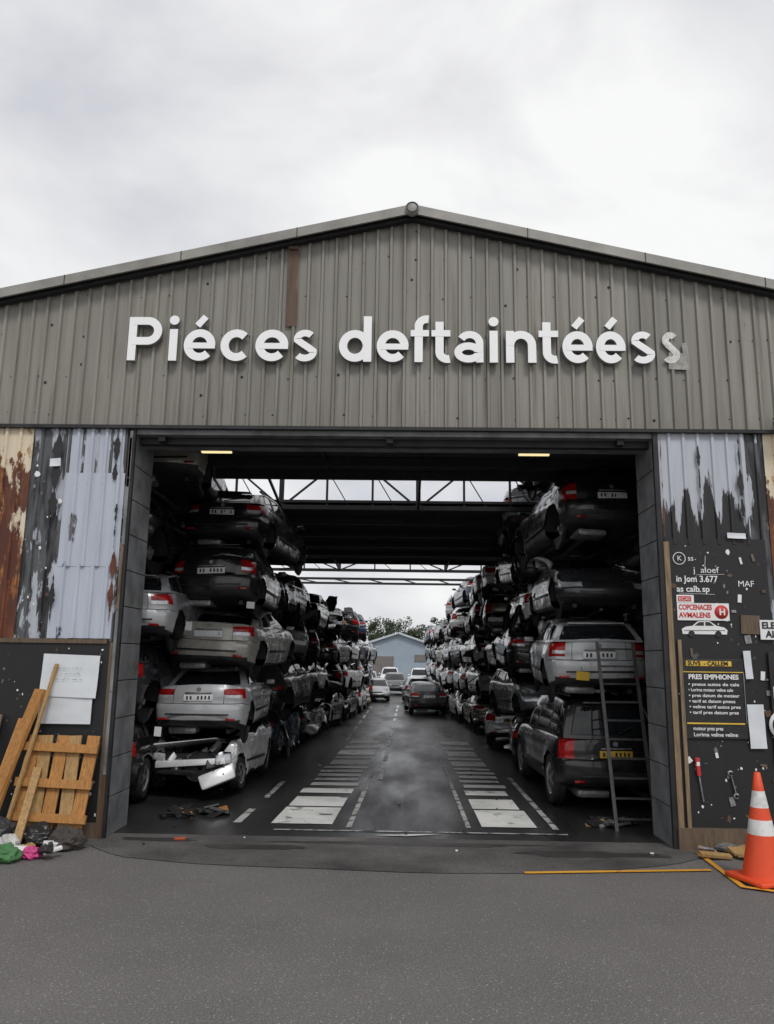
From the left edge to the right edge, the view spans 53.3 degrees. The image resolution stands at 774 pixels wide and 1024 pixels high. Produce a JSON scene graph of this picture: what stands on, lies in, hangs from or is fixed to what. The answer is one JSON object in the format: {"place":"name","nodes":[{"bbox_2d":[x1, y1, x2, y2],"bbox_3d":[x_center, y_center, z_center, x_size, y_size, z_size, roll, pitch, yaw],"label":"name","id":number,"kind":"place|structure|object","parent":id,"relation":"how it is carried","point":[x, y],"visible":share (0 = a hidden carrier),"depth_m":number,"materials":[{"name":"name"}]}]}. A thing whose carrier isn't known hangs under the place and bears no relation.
{"place":"outdoors","nodes":[
{"label":"outdoors","id":0,"kind":"place"},
{"bbox_2d":[135,641,176,721],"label":"wrecked car","id":1,"kind":"object","parent":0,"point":[156,671],"visible":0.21,"depth_m":13.46,"materials":[{"name":"paint"}]},
{"bbox_2d":[140,571,203,653],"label":"wrecked car","id":2,"kind":"object","parent":1,"relation":"on","point":[165,600],"visible":0.36,"depth_m":12.98,"materials":[{"name":"paint"}]},
{"bbox_2d":[145,496,190,574],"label":"wrecked car","id":3,"kind":"object","parent":2,"relation":"on","point":[168,542],"visible":0.16,"depth_m":14.16,"materials":[{"name":"paint"}]},
{"bbox_2d":[151,450,228,512],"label":"wrecked car","id":4,"kind":"object","parent":3,"relation":"on","point":[182,481],"visible":0.38,"depth_m":13.64,"materials":[{"name":"paint"}]},
{"bbox_2d":[0,678,773,1023],"bbox_3d":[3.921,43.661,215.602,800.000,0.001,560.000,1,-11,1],"label":"ground","id":5,"kind":"structure","parent":0,"point":[90,934],"depth_m":6.66,"materials":[{"name":"asphalt"}]},
{"bbox_2d":[0,816,21,842],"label":"black rubbish bag","id":6,"kind":"object","parent":5,"relation":"on","point":[7,826],"visible":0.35,"depth_m":9.65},
{"bbox_2d":[0,718,21,808],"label":"wooden plank","id":7,"kind":"object","parent":5,"relation":"on","point":[2,797],"visible":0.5,"depth_m":10.24,"materials":[{"name":"orange wood"}]},
{"bbox_2d":[0,842,22,863],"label":"green cloth","id":8,"kind":"object","parent":5,"relation":"on","point":[10,852],"visible":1,"depth_m":9.10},
{"bbox_2d":[0,689,45,796],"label":"wooden plank","id":9,"kind":"object","parent":5,"relation":"on","point":[22,733],"visible":1,"depth_m":10.32,"materials":[{"name":"orange wood"}]},
{"bbox_2d":[14,767,41,843],"bbox_3d":[-4.601,3.800,9.821,0.100,0.973,0.688,2,-11,-6],"label":"wooden plank","id":10,"kind":"object","parent":5,"relation":"on","point":[27,804],"visible":0.64,"depth_m":9.87,"materials":[{"name":"brown wood"}]},
{"bbox_2d":[21,846,41,859],"bbox_3d":[-4.302,4.112,9.321,0.242,0.150,0.204,1,-11,1],"label":"pink cloth","id":11,"kind":"object","parent":5,"relation":"on","point":[30,852],"visible":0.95,"depth_m":9.27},
{"bbox_2d":[6,664,58,819],"bbox_3d":[-4.751,3.190,10.235,0.050,2.308,0.707,-4,-12,22],"label":"wooden plank","id":12,"kind":"object","parent":5,"relation":"on","point":[29,750],"visible":0.9,"depth_m":10.28,"materials":[{"name":"brown wood"}]},
{"bbox_2d":[21,821,55,847],"bbox_3d":[-4.494,4.124,9.843,0.645,0.316,0.530,1,-11,1],"label":"black rubbish bag","id":13,"kind":"object","parent":5,"relation":"on","point":[38,833],"visible":0.37,"depth_m":9.69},
{"bbox_2d":[14,827,71,855],"bbox_3d":[-4.600,4.167,9.672,1.297,0.212,0.988,1,-11,1],"label":"scrap pile","id":14,"kind":"object","parent":5,"relation":"on","point":[47,847],"visible":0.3,"depth_m":9.38,"materials":[{"name":"white plastic"}]},
{"bbox_2d":[11,734,100,828],"bbox_3d":[-4.398,3.583,10.191,1.037,1.196,0.360,1,-11,1],"label":"wooden pallet","id":15,"kind":"object","parent":5,"relation":"on","point":[67,749],"visible":0.69,"depth_m":10.16,"materials":[{"name":"brown wood"}]},
{"bbox_2d":[46,826,87,851],"bbox_3d":[-4.106,4.149,9.823,0.489,0.270,0.463,10,-14,-41],"label":"canvas bag","id":16,"kind":"object","parent":5,"relation":"on","point":[68,838],"visible":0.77,"depth_m":9.71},
{"bbox_2d":[0,201,773,851],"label":"corrugated shed","id":17,"kind":"structure","parent":5,"relation":"on","point":[92,407],"depth_m":11.48,"materials":[{"name":"metal"}]},
{"bbox_2d":[37,696,91,723],"bbox_3d":[-4.463,2.719,10.682,0.740,0.420,0.010,1,-11,1],"label":"paper notice","id":18,"kind":"object","parent":17,"relation":"attached to","point":[66,710],"visible":0.84,"depth_m":10.68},
{"bbox_2d":[40,654,99,697],"bbox_3d":[-4.427,2.283,10.743,0.815,0.601,0.032,1,-11,1],"label":"paper notice","id":19,"kind":"object","parent":17,"relation":"attached to","point":[76,676],"visible":0.99,"depth_m":10.76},
{"bbox_2d":[175,499,536,565],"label":"canopy roof","id":20,"kind":"structure","parent":17,"relation":"attached to","point":[403,537],"depth_m":21.18,"materials":[{"name":"metal"}]},
{"bbox_2d":[272,557,482,572],"bbox_3d":[0.146,4.408,26.698,14.317,6.210,2.501,1,-11,1],"label":"roof truss","id":21,"kind":"object","parent":17,"relation":"attached to","point":[339,569],"visible":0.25,"depth_m":28.26,"materials":[{"name":"metal"}]},
{"bbox_2d":[299,577,473,585],"bbox_3d":[0.577,5.580,31.304,13.000,5.645,2.560,1,-11,1],"label":"portal frame","id":22,"kind":"object","parent":17,"relation":"attached to","point":[381,583],"visible":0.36,"depth_m":30.70,"materials":[{"name":"metal"}]},
{"bbox_2d":[235,479,541,511],"bbox_3d":[0.014,2.041,15.900,13.574,6.810,3.204,1,-11,1],"label":"roof truss","id":23,"kind":"object","parent":17,"relation":"attached to","point":[418,506],"visible":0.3,"depth_m":17.81,"materials":[{"name":"metal"}]},
{"bbox_2d":[127,315,688,369],"bbox_3d":[0.305,-2.547,11.529,8.382,0.809,0.090,1,-11,1],"label":"facade sign","id":24,"kind":"object","parent":17,"relation":"attached to","point":[676,359],"visible":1,"depth_m":11.48,"materials":[{"name":"plastic"}]},
{"bbox_2d":[676,595,729,620],"bbox_3d":[4.426,1.340,10.796,0.720,0.355,0.027,1,-11,1],"label":"red white sign","id":25,"kind":"object","parent":17,"relation":"attached to","point":[688,608],"visible":1,"depth_m":10.79,"materials":[{"name":"paint"}]},
{"bbox_2d":[682,621,726,636],"bbox_3d":[4.427,1.630,10.743,0.630,0.225,0.006,1,-11,1],"label":"car picture","id":26,"kind":"object","parent":17,"relation":"attached to","point":[703,627],"visible":1,"depth_m":10.74,"materials":[{"name":"white paint"}]},
{"bbox_2d":[682,659,748,738],"bbox_3d":[4.479,2.555,10.556,0.860,1.060,0.046,1,-11,1],"label":"notice board","id":27,"kind":"object","parent":17,"relation":"attached to","point":[714,699],"visible":1,"depth_m":10.54,"materials":[{"name":"black plastic"}]},
{"bbox_2d":[673,552,773,806],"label":"painted lettering","id":28,"kind":"object","parent":17,"relation":"attached to","point":[749,624],"visible":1,"depth_m":10.75,"materials":[{"name":"white paint"}]},
{"bbox_2d":[747,704,767,748],"bbox_3d":[5.024,2.911,10.461,0.230,0.584,0.010,1,-11,1],"label":"paper notice","id":29,"kind":"object","parent":17,"relation":"attached to","point":[757,728],"visible":1,"depth_m":10.46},
{"bbox_2d":[759,620,773,639],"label":"wall sign","id":30,"kind":"object","parent":17,"relation":"attached to","point":[766,629],"visible":1,"depth_m":10.69,"materials":[{"name":"white paint"}]},
{"bbox_2d":[767,652,773,734],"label":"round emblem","id":31,"kind":"object","parent":17,"relation":"attached to","point":[771,672],"visible":1,"depth_m":10.55,"materials":[{"name":"white paint"}]},
{"bbox_2d":[85,833,701,872],"bbox_3d":[-0.021,4.330,9.773,8.650,0.001,1.721,1,-11,1],"label":"threshold apron","id":32,"kind":"object","parent":5,"relation":"on","point":[377,857],"visible":0.87,"depth_m":9.72,"materials":[{"name":"concrete"}]},
{"bbox_2d":[208,844,306,849],"bbox_3d":[-1.711,4.350,10.015,1.366,0.001,0.273,1,-11,1],"label":"damp patch","id":33,"kind":"object","parent":32,"relation":"on","point":[238,846],"visible":1,"depth_m":10.01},
{"bbox_2d":[262,841,549,846],"bbox_3d":[0.254,4.429,10.289,3.849,0.001,0.232,1,-11,1],"label":"damp patch","id":34,"kind":"object","parent":32,"relation":"on","point":[423,844],"visible":1,"depth_m":10.29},
{"bbox_2d":[515,851,671,857],"bbox_3d":[2.609,4.381,9.865,2.047,0.001,0.351,1,-11,1],"label":"damp patch","id":35,"kind":"object","parent":32,"relation":"on","point":[602,854],"visible":1,"depth_m":9.86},
{"bbox_2d":[525,852,773,891],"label":"yellow line","id":36,"kind":"object","parent":32,"relation":"on","point":[720,869],"visible":0.92,"depth_m":9.07,"materials":[{"name":"paint"}]},
{"bbox_2d":[368,632,429,677],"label":"distant warehouse","id":37,"kind":"structure","parent":5,"relation":"on","point":[404,654],"depth_m":103.20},
{"bbox_2d":[359,616,446,640],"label":"tree line","id":38,"kind":"object","parent":5,"relation":"on","point":[415,632],"visible":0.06,"depth_m":146.43,"materials":[{"name":"green plant"}]},
{"bbox_2d":[698,843,744,859],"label":"wood offcuts","id":39,"kind":"object","parent":5,"relation":"on","point":[738,851],"visible":0.84,"depth_m":9.83,"materials":[{"name":"beige wood"}]},
{"bbox_2d":[725,772,773,888],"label":"traffic cone","id":40,"kind":"object","parent":5,"relation":"on","point":[757,870],"visible":1,"depth_m":8.73,"materials":[{"name":"plastic"}]},
{"bbox_2d":[0,0,773,641],"label":"sky","id":41,"kind":"structure","parent":0,"point":[131,130],"materials":[{"name":"white"}]},
{"bbox_2d":[114,691,664,842],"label":"yard floor","id":42,"kind":"structure","parent":0,"point":[414,782],"depth_m":13.97,"materials":[{"name":"asphalt"}]},
{"bbox_2d":[129,712,187,802],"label":"wrecked car","id":43,"kind":"object","parent":42,"relation":"on","point":[142,773],"visible":0.14,"depth_m":13.04,"materials":[{"name":"paint"}]},
{"bbox_2d":[158,803,229,818],"bbox_3d":[-2.981,4.680,12.050,1.062,0.186,0.862,1,-11,1],"label":"scrap pile","id":44,"kind":"object","parent":42,"relation":"on","point":[185,811],"visible":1,"depth_m":11.98,"materials":[{"name":"black plastic"}]},
{"bbox_2d":[146,719,269,790],"bbox_3d":[-3.314,4.681,15.071,1.926,1.202,3.861,0,-11,2],"label":"wrecked car","id":45,"kind":"object","parent":42,"relation":"on","point":[209,757],"visible":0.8,"depth_m":13.60,"materials":[{"name":"paint"}]},
{"bbox_2d":[156,665,274,740],"bbox_3d":[-3.309,3.698,15.375,1.922,1.364,4.320,1,-10,-1],"label":"wrecked car","id":46,"kind":"object","parent":45,"relation":"on","point":[229,697],"visible":0.92,"depth_m":13.46,"materials":[{"name":"paint"}]},
{"bbox_2d":[169,609,294,680],"bbox_3d":[-3.075,2.706,16.017,1.980,1.352,4.406,2,-9,5],"label":"wrecked car","id":47,"kind":"object","parent":46,"relation":"on","point":[211,638],"visible":0.95,"depth_m":14.12,"materials":[{"name":"paint"}]},
{"bbox_2d":[172,545,285,622],"bbox_3d":[-3.170,1.539,15.944,1.958,1.431,4.008,-1,-11,1],"label":"wrecked car","id":48,"kind":"object","parent":47,"relation":"on","point":[224,576],"visible":0.88,"depth_m":14.20,"materials":[{"name":"paint"}]},
{"bbox_2d":[187,491,306,574],"bbox_3d":[-2.910,0.530,16.709,1.902,1.364,4.314,0,-11,7],"label":"wrecked car","id":49,"kind":"object","parent":48,"relation":"on","point":[261,524],"visible":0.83,"depth_m":14.88,"materials":[{"name":"paint"}]},
{"bbox_2d":[259,661,283,688],"bbox_3d":[-2.565,3.490,16.551,0.606,0.814,0.089,-20,33,-1],"label":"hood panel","id":50,"kind":"object","parent":46,"relation":"on","point":[271,671],"visible":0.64,"depth_m":16.60,"materials":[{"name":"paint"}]},
{"bbox_2d":[267,711,301,755],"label":"wrecked car","id":51,"kind":"object","parent":42,"relation":"on","point":[292,723],"visible":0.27,"depth_m":18.70,"materials":[{"name":"paint"}]},
{"bbox_2d":[271,657,318,720],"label":"wrecked car","id":52,"kind":"object","parent":51,"relation":"on","point":[300,685],"visible":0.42,"depth_m":19.11,"materials":[{"name":"paint"}]},
{"bbox_2d":[278,617,314,666],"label":"wrecked car","id":53,"kind":"object","parent":52,"relation":"on","point":[299,633],"visible":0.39,"depth_m":19.00,"materials":[{"name":"paint"}]},
{"bbox_2d":[272,570,310,625],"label":"wrecked car","id":54,"kind":"object","parent":53,"relation":"on","point":[295,590],"visible":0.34,"depth_m":20.03,"materials":[{"name":"paint"}]},
{"bbox_2d":[289,702,325,742],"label":"wrecked car","id":55,"kind":"object","parent":42,"relation":"on","point":[308,716],"visible":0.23,"depth_m":22.99,"materials":[{"name":"paint"}]},
{"bbox_2d":[300,661,328,704],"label":"wrecked car","id":56,"kind":"object","parent":55,"relation":"on","point":[323,680],"visible":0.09,"depth_m":24.69,"materials":[{"name":"paint"}]},
{"bbox_2d":[295,627,322,667],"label":"wrecked car","id":57,"kind":"object","parent":56,"relation":"on","point":[313,642],"visible":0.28,"depth_m":22.72,"materials":[{"name":"paint"}]},
{"bbox_2d":[306,593,329,636],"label":"wrecked car","id":58,"kind":"object","parent":57,"relation":"on","point":[317,621],"visible":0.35,"depth_m":23.73,"materials":[{"name":"paint"}]},
{"bbox_2d":[316,692,344,728],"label":"wrecked car","id":59,"kind":"object","parent":42,"relation":"on","point":[336,703],"visible":0.37,"depth_m":27.73,"materials":[{"name":"paint"}]},
{"bbox_2d":[321,663,343,697],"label":"wrecked car","id":60,"kind":"object","parent":59,"relation":"on","point":[335,674],"visible":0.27,"depth_m":26.65,"materials":[{"name":"paint"}]},
{"bbox_2d":[317,633,351,668],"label":"wrecked car","id":61,"kind":"object","parent":60,"relation":"on","point":[340,652],"visible":0.52,"depth_m":26.90,"materials":[{"name":"paint"}]},
{"bbox_2d":[320,610,347,640],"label":"wrecked car","id":62,"kind":"object","parent":61,"relation":"on","point":[336,617],"visible":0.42,"depth_m":27.09,"materials":[{"name":"paint"}]},
{"bbox_2d":[340,689,358,720],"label":"wrecked car","id":63,"kind":"object","parent":42,"relation":"on","point":[351,699],"visible":0.38,"depth_m":31.42,"materials":[{"name":"paint"}]},
{"bbox_2d":[339,663,364,695],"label":"wrecked car","id":64,"kind":"object","parent":63,"relation":"on","point":[355,673],"visible":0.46,"depth_m":31.70,"materials":[{"name":"paint"}]},
{"bbox_2d":[342,637,360,665],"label":"wrecked car","id":65,"kind":"object","parent":64,"relation":"on","point":[356,654],"visible":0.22,"depth_m":32.59,"materials":[{"name":"paint"}]},
{"bbox_2d":[340,610,362,642],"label":"wrecked car","id":66,"kind":"object","parent":65,"relation":"on","point":[351,627],"visible":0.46,"depth_m":30.54,"materials":[{"name":"paint"}]},
{"bbox_2d":[370,678,391,701],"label":"parked car","id":67,"kind":"object","parent":42,"relation":"on","point":[381,688],"visible":0.58,"depth_m":44.38,"materials":[{"name":"paint"}]},
{"bbox_2d":[384,672,404,691],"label":"parked car","id":68,"kind":"object","parent":42,"relation":"on","point":[394,679],"visible":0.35,"depth_m":53.46,"materials":[{"name":"paint"}]},
{"bbox_2d":[234,705,567,835],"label":"floor markings","id":69,"kind":"object","parent":42,"relation":"on","point":[328,815],"visible":1,"depth_m":13.41,"materials":[{"name":"white paint"}]},
{"bbox_2d":[402,681,446,715],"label":"parked car","id":70,"kind":"object","parent":42,"relation":"on","point":[423,696],"visible":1,"depth_m":33.77,"materials":[{"name":"paint"}]},
{"bbox_2d":[443,688,456,714],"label":"wrecked car","id":71,"kind":"object","parent":42,"relation":"on","point":[447,694],"visible":0.06,"depth_m":35.45,"materials":[{"name":"paint"}]},
{"bbox_2d":[439,664,458,691],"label":"wrecked car","id":72,"kind":"object","parent":71,"relation":"on","point":[446,676],"visible":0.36,"depth_m":35.09,"materials":[{"name":"paint"}]},
{"bbox_2d":[449,690,477,721],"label":"wrecked car","id":73,"kind":"object","parent":42,"relation":"on","point":[455,707],"visible":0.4,"depth_m":31.22,"materials":[{"name":"paint"}]},
{"bbox_2d":[451,664,476,695],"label":"wrecked car","id":74,"kind":"object","parent":73,"relation":"on","point":[459,675],"visible":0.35,"depth_m":30.39,"materials":[{"name":"paint"}]},
{"bbox_2d":[448,635,467,668],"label":"wrecked car","id":75,"kind":"object","parent":74,"relation":"on","point":[453,651],"visible":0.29,"depth_m":32.34,"materials":[{"name":"paint"}]},
{"bbox_2d":[450,606,469,637],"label":"wrecked car","id":76,"kind":"object","parent":75,"relation":"on","point":[456,626],"visible":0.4,"depth_m":30.30,"materials":[{"name":"paint"}]},
{"bbox_2d":[451,575,476,610],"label":"wrecked car","id":77,"kind":"object","parent":76,"relation":"on","point":[460,597],"visible":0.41,"depth_m":31.66,"materials":[{"name":"paint"}]},
{"bbox_2d":[461,694,489,732],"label":"wrecked car","id":78,"kind":"object","parent":42,"relation":"on","point":[473,705],"visible":0.48,"depth_m":26.44,"materials":[{"name":"paint"}]},
{"bbox_2d":[465,664,496,699],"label":"wrecked car","id":79,"kind":"object","parent":78,"relation":"on","point":[480,685],"visible":0.42,"depth_m":27.27,"materials":[{"name":"paint"}]},
{"bbox_2d":[459,634,494,670],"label":"wrecked car","id":80,"kind":"object","parent":79,"relation":"on","point":[478,658],"visible":0.42,"depth_m":27.01,"materials":[{"name":"paint"}]},
{"bbox_2d":[462,601,499,641],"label":"wrecked car","id":81,"kind":"object","parent":80,"relation":"on","point":[473,619],"visible":0.41,"depth_m":26.65,"materials":[{"name":"paint"}]},
{"bbox_2d":[466,575,481,608],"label":"wrecked car","id":82,"kind":"object","parent":81,"relation":"on","point":[473,596],"visible":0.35,"depth_m":26.99,"materials":[{"name":"paint"}]},
{"bbox_2d":[481,707,515,746],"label":"wrecked car","id":83,"kind":"object","parent":42,"relation":"on","point":[498,728],"visible":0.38,"depth_m":21.41,"materials":[{"name":"paint"}]},
{"bbox_2d":[489,667,500,708],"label":"wrecked car","id":84,"kind":"object","parent":83,"relation":"on","point":[490,703],"visible":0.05,"depth_m":22.19,"materials":[{"name":"paint"}]},
{"bbox_2d":[484,637,505,671],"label":"wrecked car","id":85,"kind":"object","parent":84,"relation":"on","point":[489,661],"visible":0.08,"depth_m":24.68,"materials":[{"name":"paint"}]},
{"bbox_2d":[482,593,514,638],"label":"wrecked car","id":86,"kind":"object","parent":85,"relation":"on","point":[495,605],"visible":0.48,"depth_m":22.57,"materials":[{"name":"paint"}]},
{"bbox_2d":[478,564,516,599],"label":"wrecked car","id":87,"kind":"object","parent":86,"relation":"on","point":[487,587],"visible":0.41,"depth_m":22.78,"materials":[{"name":"paint"}]},
{"bbox_2d":[504,713,530,767],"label":"wrecked car","id":88,"kind":"object","parent":42,"relation":"on","point":[514,726],"visible":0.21,"depth_m":17.58,"materials":[{"name":"paint"}]},
{"bbox_2d":[490,667,562,716],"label":"wrecked car","id":89,"kind":"object","parent":88,"relation":"on","point":[514,691],"visible":0.53,"depth_m":18.46,"materials":[{"name":"paint"}]},
{"bbox_2d":[492,624,538,678],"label":"wrecked car","id":90,"kind":"object","parent":89,"relation":"on","point":[511,651],"visible":0.46,"depth_m":18.27,"materials":[{"name":"paint"}]},
{"bbox_2d":[505,583,568,633],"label":"wrecked car","id":91,"kind":"object","parent":90,"relation":"on","point":[527,617],"visible":0.33,"depth_m":18.31,"materials":[{"name":"paint"}]},
{"bbox_2d":[494,544,542,593],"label":"wrecked car","id":92,"kind":"object","parent":91,"relation":"on","point":[507,560],"visible":0.42,"depth_m":19.25,"materials":[{"name":"paint"}]},
{"bbox_2d":[497,486,544,553],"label":"wrecked car","id":93,"kind":"object","parent":92,"relation":"on","point":[511,523],"visible":0.24,"depth_m":18.27,"materials":[{"name":"paint"}]},
{"bbox_2d":[516,689,651,805],"bbox_3d":[3.758,4.398,14.889,2.221,1.884,4.658,1,-11,0],"label":"wrecked car","id":94,"kind":"object","parent":42,"relation":"on","point":[566,730],"visible":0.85,"depth_m":12.92,"materials":[{"name":"paint"}]},
{"bbox_2d":[524,619,645,702],"bbox_3d":[3.770,2.827,14.934,2.056,1.502,4.208,-1,-9,6],"label":"wrecked car","id":95,"kind":"object","parent":94,"relation":"on","point":[562,652],"visible":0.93,"depth_m":13.12,"materials":[{"name":"paint"}]},
{"bbox_2d":[531,558,643,627],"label":"wrecked car","id":96,"kind":"object","parent":95,"relation":"on","point":[577,588],"visible":0.97,"depth_m":13.70,"materials":[{"name":"paint"}]},
{"bbox_2d":[515,468,639,569],"bbox_3d":[3.790,0.264,15.330,2.015,1.535,4.314,3,-12,-3],"label":"wrecked car","id":97,"kind":"object","parent":96,"relation":"on","point":[589,513],"visible":0.88,"depth_m":13.56,"materials":[{"name":"paint"}]},
{"bbox_2d":[524,469,635,501],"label":"wrecked car","id":98,"kind":"object","parent":97,"relation":"on","point":[532,489],"visible":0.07,"depth_m":16.30,"materials":[{"name":"paint"}]},
{"bbox_2d":[585,815,639,827],"bbox_3d":[3.447,4.730,11.812,0.900,0.142,0.750,1,-11,1],"label":"scrap pile","id":99,"kind":"object","parent":42,"relation":"on","point":[594,821],"visible":0.9,"depth_m":11.60,"materials":[{"name":"black plastic"}]},
{"bbox_2d":[595,642,652,830],"bbox_3d":[3.688,3.402,11.934,0.651,2.759,0.880,1,-11,1],"label":"ladder","id":100,"kind":"object","parent":42,"relation":"on","point":[607,738],"visible":0.91,"depth_m":11.90,"materials":[{"name":"metal"}]},
{"bbox_2d":[618,686,646,704],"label":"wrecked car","id":101,"kind":"object","parent":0,"point":[644,698],"visible":0.01,"depth_m":14.67,"materials":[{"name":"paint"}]},
{"bbox_2d":[619,612,643,643],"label":"wrecked car","id":102,"kind":"object","parent":101,"relation":"on","point":[628,618],"visible":0.03,"depth_m":15.54,"materials":[{"name":"paint"}]},
{"bbox_2d":[600,544,640,572],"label":"wrecked car","id":103,"kind":"object","parent":102,"relation":"on","point":[627,557],"visible":0.04,"depth_m":15.66,"materials":[{"name":"paint"}]},
{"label":"wrecked car","id":104,"kind":"object","parent":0,"visible":0},
{"bbox_2d":[434,664,443,684],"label":"wrecked car","id":105,"kind":"object","parent":104,"relation":"on","point":[438,673],"visible":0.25,"depth_m":39.83,"materials":[{"name":"paint"}]},
{"bbox_2d":[434,642,445,666],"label":"wrecked car","id":106,"kind":"object","parent":105,"relation":"on","point":[438,657],"visible":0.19,"depth_m":40.69,"materials":[{"name":"paint"}]},
{"bbox_2d":[433,620,449,643],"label":"wrecked car","id":107,"kind":"object","parent":106,"relation":"on","point":[439,631],"visible":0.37,"depth_m":40.02,"materials":[{"name":"paint"}]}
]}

